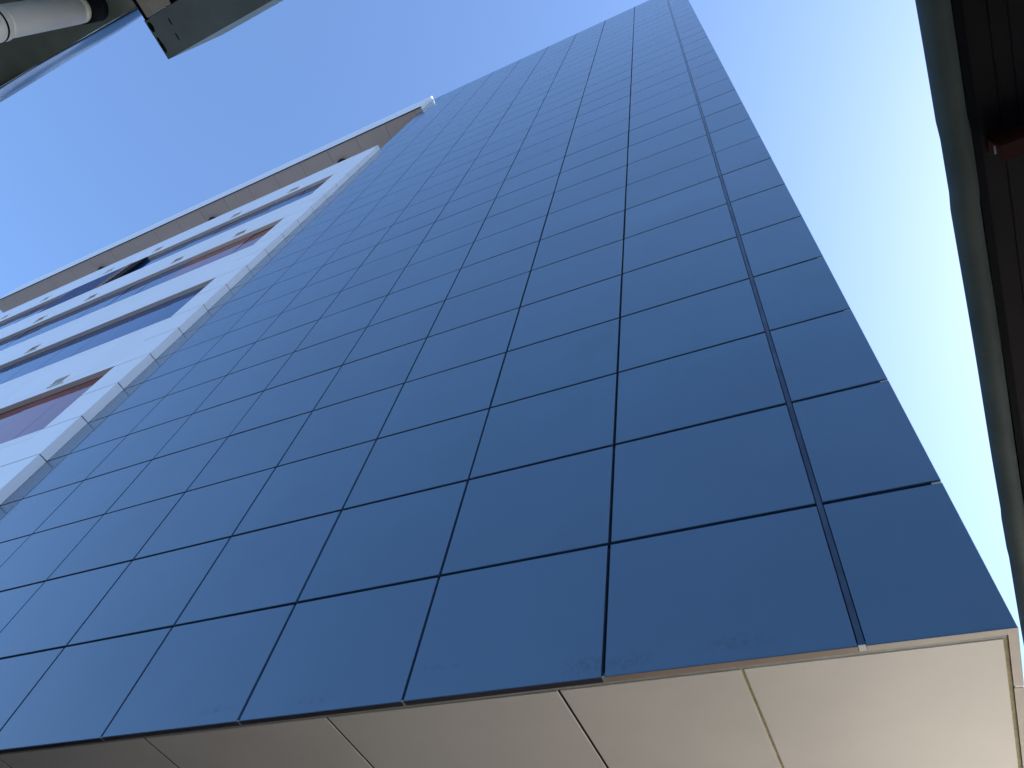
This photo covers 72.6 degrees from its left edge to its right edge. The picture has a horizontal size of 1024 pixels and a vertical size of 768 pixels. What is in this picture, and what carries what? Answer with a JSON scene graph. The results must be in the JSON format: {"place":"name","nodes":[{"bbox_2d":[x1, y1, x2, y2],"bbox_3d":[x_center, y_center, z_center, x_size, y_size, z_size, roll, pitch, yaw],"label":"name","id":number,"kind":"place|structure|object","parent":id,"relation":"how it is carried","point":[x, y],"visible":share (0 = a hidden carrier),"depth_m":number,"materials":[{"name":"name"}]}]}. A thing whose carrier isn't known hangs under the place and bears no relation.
{"place":"outdoors","nodes":[
{"label":"outdoors","id":0,"kind":"place"},
{"bbox_2d":[0,96,432,504],"bbox_3d":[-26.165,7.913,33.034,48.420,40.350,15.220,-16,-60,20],"label":"white building","id":1,"kind":"structure","parent":0,"point":[85,340],"depth_m":24.18,"materials":[{"name":"paint"}]},
{"bbox_2d":[0,375,103,443],"bbox_3d":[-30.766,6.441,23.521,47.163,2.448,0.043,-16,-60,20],"label":"window","id":2,"kind":"structure","parent":1,"relation":"in","point":[29,418],"depth_m":16.32,"materials":[{"name":"glass"}]},
{"bbox_2d":[0,286,205,383],"bbox_3d":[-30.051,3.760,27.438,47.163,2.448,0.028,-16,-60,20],"label":"window","id":3,"kind":"structure","parent":1,"relation":"in","point":[161,312],"depth_m":21.01,"materials":[{"name":"glass"}]},
{"bbox_2d":[0,226,273,350],"bbox_3d":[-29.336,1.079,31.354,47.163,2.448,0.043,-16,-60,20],"label":"window","id":4,"kind":"structure","parent":1,"relation":"in","point":[237,246],"depth_m":25.80,"materials":[{"name":"glass"}]},
{"bbox_2d":[0,181,325,329],"bbox_3d":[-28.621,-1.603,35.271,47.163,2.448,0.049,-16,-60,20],"label":"window","id":5,"kind":"structure","parent":1,"relation":"in","point":[309,191],"depth_m":29.76,"materials":[{"name":"glass"}]},
{"bbox_2d":[0,0,1023,767],"bbox_3d":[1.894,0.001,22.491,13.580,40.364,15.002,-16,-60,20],"label":"blue tower","id":6,"kind":"structure","parent":0,"point":[542,408],"depth_m":6.69,"materials":[{"name":"glass"}]},
{"bbox_2d":[0,0,1023,678],"label":"sky","id":7,"kind":"structure","parent":0,"point":[123,137],"materials":[{"name":"blue"}]},
{"bbox_3d":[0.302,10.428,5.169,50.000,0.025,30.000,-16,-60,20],"label":"road","id":8,"kind":"structure","parent":0,"visible":0},
{"bbox_2d":[0,0,141,101],"bbox_3d":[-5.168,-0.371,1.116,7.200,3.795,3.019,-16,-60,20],"label":"canopy","id":9,"kind":"object","parent":8,"relation":"on","point":[27,60],"visible":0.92,"depth_m":2.12,"materials":[{"name":"black metal"}]},
{"bbox_2d":[0,0,108,42],"bbox_3d":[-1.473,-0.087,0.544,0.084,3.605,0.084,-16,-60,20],"label":"drain pipe","id":10,"kind":"object","parent":9,"relation":"attached to","point":[23,18],"visible":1,"depth_m":1.81,"materials":[{"name":"grey plastic"}]},
{"bbox_2d":[144,0,282,58],"bbox_3d":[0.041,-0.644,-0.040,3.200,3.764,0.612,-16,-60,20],"label":"box beam","id":11,"kind":"structure","parent":8,"relation":"on","point":[176,27],"depth_m":2.00,"materials":[{"name":"metal"}]},
{"bbox_2d":[133,0,170,20],"bbox_3d":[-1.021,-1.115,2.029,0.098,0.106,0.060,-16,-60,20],"label":"bracket","id":12,"kind":"object","parent":11,"relation":"attached to","point":[147,9],"visible":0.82,"depth_m":1.99,"materials":[{"name":"grey metal"}]},
{"bbox_2d":[915,0,1023,643],"bbox_3d":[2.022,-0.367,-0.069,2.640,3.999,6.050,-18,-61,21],"label":"canopy","id":13,"kind":"object","parent":8,"relation":"on","point":[974,53],"visible":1,"depth_m":2.19,"materials":[{"name":"metal"}]}
]}

